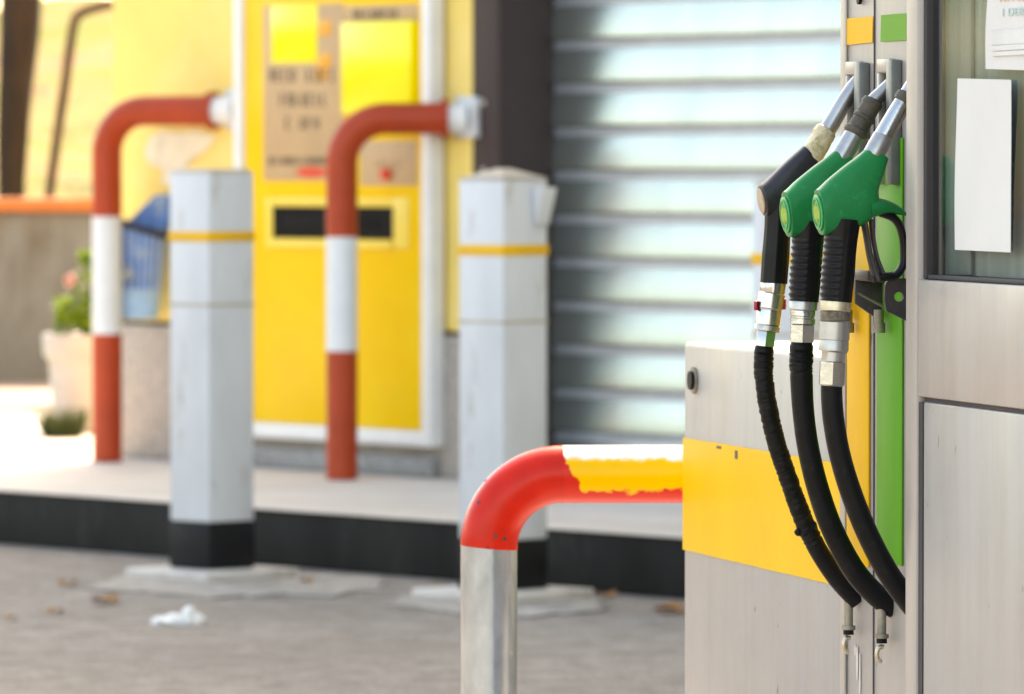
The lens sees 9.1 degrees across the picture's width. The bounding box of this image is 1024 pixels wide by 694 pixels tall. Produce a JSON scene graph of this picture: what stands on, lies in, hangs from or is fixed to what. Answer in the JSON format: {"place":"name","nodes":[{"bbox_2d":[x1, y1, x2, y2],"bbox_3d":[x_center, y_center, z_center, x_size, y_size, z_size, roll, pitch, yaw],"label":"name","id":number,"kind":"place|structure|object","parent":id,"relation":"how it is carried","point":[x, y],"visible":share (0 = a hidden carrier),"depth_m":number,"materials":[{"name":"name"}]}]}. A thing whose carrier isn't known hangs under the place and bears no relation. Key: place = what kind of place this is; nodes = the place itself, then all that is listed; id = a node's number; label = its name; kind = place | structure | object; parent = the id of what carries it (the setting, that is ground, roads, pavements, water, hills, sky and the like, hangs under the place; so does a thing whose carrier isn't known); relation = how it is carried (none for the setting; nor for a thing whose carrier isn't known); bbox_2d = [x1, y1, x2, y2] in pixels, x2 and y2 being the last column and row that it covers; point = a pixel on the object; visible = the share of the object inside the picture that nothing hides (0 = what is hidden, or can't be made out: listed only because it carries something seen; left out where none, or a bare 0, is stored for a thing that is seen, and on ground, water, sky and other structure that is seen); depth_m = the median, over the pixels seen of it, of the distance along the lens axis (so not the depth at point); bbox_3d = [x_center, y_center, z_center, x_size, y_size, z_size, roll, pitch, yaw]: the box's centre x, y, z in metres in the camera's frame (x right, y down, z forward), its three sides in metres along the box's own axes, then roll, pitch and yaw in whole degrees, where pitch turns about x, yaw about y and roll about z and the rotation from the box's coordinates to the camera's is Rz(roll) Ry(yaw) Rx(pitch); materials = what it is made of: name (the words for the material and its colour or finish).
{"place":"outdoors","nodes":[
{"label":"outdoors","id":0,"kind":"place"},
{"bbox_2d":[25,0,112,197],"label":"hillside","id":1,"kind":"structure","parent":0,"point":[90,102],"depth_m":39.24,"materials":[{"name":"plant"}]},
{"bbox_2d":[0,0,41,197],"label":"tree","id":2,"kind":"object","parent":1,"relation":"on","point":[20,23],"visible":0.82,"depth_m":27.33,"materials":[{"name":"plant"}]},
{"bbox_2d":[44,0,112,197],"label":"handrail","id":3,"kind":"object","parent":1,"relation":"on","point":[78,15],"visible":0.9,"depth_m":27.37,"materials":[{"name":"metal"}]},
{"bbox_2d":[0,409,682,525],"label":"pavement","id":4,"kind":"structure","parent":0,"point":[29,452],"depth_m":18.13,"materials":[{"name":"concrete"}]},
{"bbox_2d":[0,382,51,408],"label":"pink paving","id":5,"kind":"structure","parent":4,"relation":"on","point":[21,395],"depth_m":24.73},
{"bbox_2d":[0,198,91,381],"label":"wall","id":6,"kind":"structure","parent":4,"relation":"on","point":[43,241],"depth_m":26.21,"materials":[{"name":"beige concrete"}]},
{"bbox_2d":[31,402,91,437],"bbox_3d":[-1.463,0.236,21.043,0.201,0.116,0.159,-1,2,-28],"label":"weed tuft","id":7,"kind":"object","parent":4,"relation":"on","point":[53,426],"visible":1,"depth_m":21.00,"materials":[{"name":"green plant"}]},
{"bbox_2d":[42,249,91,430],"bbox_3d":[-1.428,-0.028,21.564,0.281,0.607,0.281,0,2,0],"label":"planter","id":8,"kind":"object","parent":4,"relation":"on","point":[68,354],"visible":0.69,"depth_m":21.48,"materials":[{"name":"ceramic"}]},
{"bbox_2d":[92,90,232,461],"bbox_3d":[-1.009,-0.210,19.208,0.529,1.108,0.113,1,2,24],"label":"pipe guard","id":9,"kind":"object","parent":4,"relation":"on","point":[119,122],"visible":1,"depth_m":19.26,"materials":[{"name":"red paint"}]},
{"bbox_2d":[113,0,553,478],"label":"station building","id":10,"kind":"structure","parent":4,"relation":"on","point":[498,57],"depth_m":18.53,"materials":[{"name":"paint"}]},
{"bbox_2d":[122,194,169,318],"bbox_3d":[-1.136,-0.272,19.384,0.224,0.373,0.188,0,2,0],"label":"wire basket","id":11,"kind":"object","parent":10,"relation":"attached to","point":[144,237],"visible":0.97,"depth_m":19.33,"materials":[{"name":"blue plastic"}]},
{"bbox_2d":[144,131,215,183],"bbox_3d":[-0.995,-0.566,19.350,0.002,0.162,0.385,-1,2,-37],"label":"torn poster","id":12,"kind":"object","parent":10,"relation":"attached to","point":[166,152],"visible":0.88,"depth_m":19.37,"materials":[{"name":"beige paper"}]},
{"bbox_2d":[233,0,443,477],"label":"payment terminal","id":13,"kind":"object","parent":10,"relation":"attached to","point":[309,76],"visible":0.93,"depth_m":18.57,"materials":[{"name":"yellow paint"}]},
{"bbox_2d":[551,0,840,445],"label":"roller shutter","id":14,"kind":"object","parent":10,"relation":"attached to","point":[680,127],"visible":0.38,"depth_m":17.81,"materials":[{"name":"metal"}]},
{"bbox_2d":[326,96,479,479],"bbox_3d":[-0.307,-0.167,18.203,0.435,1.078,0.113,0,2,0],"label":"pipe guard","id":15,"kind":"object","parent":4,"relation":"on","point":[355,132],"visible":1,"depth_m":18.17,"materials":[{"name":"red paint"}]},
{"bbox_2d":[0,544,684,693],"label":"road","id":16,"kind":"structure","parent":0,"point":[360,642],"depth_m":14.02,"materials":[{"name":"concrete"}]},
{"bbox_2d":[3,614,15,617],"bbox_3d":[-1.141,0.612,14.675,0.031,0.006,0.051,0,2,0],"label":"dry leaf","id":17,"kind":"object","parent":16,"relation":"on","point":[6,616],"visible":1,"depth_m":14.68,"materials":[{"name":"beige plant"}]},
{"bbox_2d":[46,607,64,611],"bbox_3d":[-1.052,0.605,14.875,0.044,0.009,0.072,0,2,0],"label":"dry leaf","id":18,"kind":"object","parent":16,"relation":"on","point":[50,609],"visible":1,"depth_m":14.88,"materials":[{"name":"brown plant"}]},
{"bbox_2d":[57,579,76,584],"bbox_3d":[-1.092,0.576,15.862,0.051,0.011,0.080,0,2,0],"label":"dry leaf","id":19,"kind":"object","parent":16,"relation":"on","point":[62,581],"visible":1,"depth_m":15.87,"materials":[{"name":"brown plant"}]},
{"bbox_2d":[91,594,118,601],"bbox_3d":[-0.960,0.592,15.218,0.068,0.015,0.114,0,2,0],"label":"dry leaf","id":20,"kind":"object","parent":16,"relation":"on","point":[112,597],"visible":1,"depth_m":15.23,"materials":[{"name":"brown plant"}]},
{"bbox_2d":[149,606,204,624],"bbox_3d":[-0.755,0.603,14.546,0.130,0.038,0.117,0,2,0],"label":"crumpled paper","id":21,"kind":"object","parent":16,"relation":"on","point":[188,616],"visible":1,"depth_m":14.52,"materials":[{"name":"white paper"}]},
{"bbox_2d":[85,573,394,598],"bbox_3d":[-0.661,0.584,15.852,0.754,0.004,0.988,0,2,0],"label":"worn concrete patch","id":22,"kind":"object","parent":16,"relation":"on","point":[327,585],"visible":0.88,"depth_m":15.77,"materials":[{"name":"grey concrete"}]},
{"bbox_2d":[126,168,298,581],"bbox_3d":[-0.750,0.065,16.149,0.310,1.022,0.310,-2,2,-44],"label":"bollard","id":23,"kind":"object","parent":22,"relation":"on","point":[211,235],"visible":1,"depth_m":16.09,"materials":[{"name":"grey paint"}]},
{"bbox_2d":[299,577,314,581],"bbox_3d":[-0.506,0.575,15.966,0.039,0.008,0.061,0,2,0],"label":"dry leaf","id":24,"kind":"object","parent":22,"relation":"on","point":[310,579],"visible":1,"depth_m":15.97,"materials":[{"name":"brown plant"}]},
{"bbox_2d":[0,491,684,598],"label":"kerb","id":25,"kind":"structure","parent":16,"relation":"on","point":[630,564],"depth_m":16.41,"materials":[{"name":"black paint"}]},
{"bbox_2d":[0,480,682,537],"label":"kerb top","id":26,"kind":"structure","parent":25,"relation":"on","point":[603,526],"depth_m":16.59,"materials":[{"name":"concrete"}]},
{"bbox_2d":[378,594,619,617],"bbox_3d":[-0.031,0.603,15.190,0.552,0.004,0.994,-1,2,-28],"label":"worn concrete patch","id":27,"kind":"object","parent":16,"relation":"on","point":[530,609],"visible":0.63,"depth_m":15.08,"materials":[{"name":"grey concrete"}]},
{"bbox_2d":[412,168,593,601],"bbox_3d":[-0.021,0.086,15.365,0.310,1.023,0.310,-2,2,-45],"label":"bollard","id":28,"kind":"object","parent":27,"relation":"on","point":[503,245],"visible":0.79,"depth_m":15.31,"materials":[{"name":"grey paint"}]},
{"bbox_2d":[594,590,616,596],"bbox_3d":[0.223,0.588,15.416,0.059,0.012,0.097,0,2,0],"label":"dry leaf","id":29,"kind":"object","parent":16,"relation":"on","point":[611,593],"visible":1,"depth_m":15.41,"materials":[{"name":"brown plant"}]},
{"bbox_2d":[653,602,684,611],"bbox_3d":[0.362,0.601,14.895,0.075,0.016,0.133,0,2,0],"label":"dry leaf","id":30,"kind":"object","parent":16,"relation":"on","point":[674,606],"visible":0.96,"depth_m":14.90,"materials":[{"name":"brown plant"}]},
{"bbox_2d":[751,179,823,340],"bbox_3d":[0.650,0.111,14.653,0.310,1.014,0.310,2,2,44],"label":"bollard","id":31,"kind":"object","parent":16,"relation":"on","point":[783,334],"visible":0.07,"depth_m":14.62,"materials":[{"name":"grey paint"}]},
{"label":"pump island","id":32,"kind":"structure","parent":16,"relation":"on","visible":0},
{"bbox_2d":[460,445,682,693],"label":"pipe hoop","id":33,"kind":"object","parent":32,"relation":"on","point":[511,496],"visible":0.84,"depth_m":8.84,"materials":[{"name":"red paint"}]},
{"bbox_2d":[683,0,1023,693],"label":"fuel dispenser","id":34,"kind":"object","parent":32,"relation":"on","point":[933,396],"visible":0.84,"depth_m":7.66,"materials":[{"name":"beige metal"}]},
{"bbox_2d":[753,75,860,607],"bbox_3d":[0.363,-0.011,7.838,0.147,0.659,0.035,0,2,-12],"label":"fuel nozzle","id":35,"kind":"object","parent":34,"relation":"attached to","point":[770,305],"visible":0.9,"depth_m":7.82,"materials":[{"name":"rubber"}]},
{"bbox_2d":[779,79,893,616],"bbox_3d":[0.394,-0.003,7.702,0.150,0.653,0.043,0,2,-13],"label":"fuel nozzle","id":36,"kind":"object","parent":34,"relation":"attached to","point":[796,219],"visible":0.88,"depth_m":7.68,"materials":[{"name":"rubber"}]},
{"bbox_2d":[812,82,905,614],"bbox_3d":[0.423,-0.006,7.565,0.143,0.663,0.043,0,2,-13],"label":"fuel nozzle","id":37,"kind":"object","parent":34,"relation":"attached to","point":[847,202],"visible":0.91,"depth_m":7.55,"materials":[{"name":"green plastic"},{"name":"black rubber"},{"name":"steel"}]},
{"bbox_2d":[955,78,1010,251],"bbox_3d":[0.528,-0.205,7.236,0.003,0.195,0.218,0,2,-13],"label":"paper notice","id":38,"kind":"object","parent":34,"relation":"attached to","point":[983,177],"visible":1,"depth_m":7.23,"materials":[{"name":"white paper"}]},
{"bbox_2d":[985,0,1023,69],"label":"paper notice","id":39,"kind":"object","parent":34,"relation":"attached to","point":[1004,40],"visible":1,"depth_m":7.15,"materials":[{"name":"white paper"}]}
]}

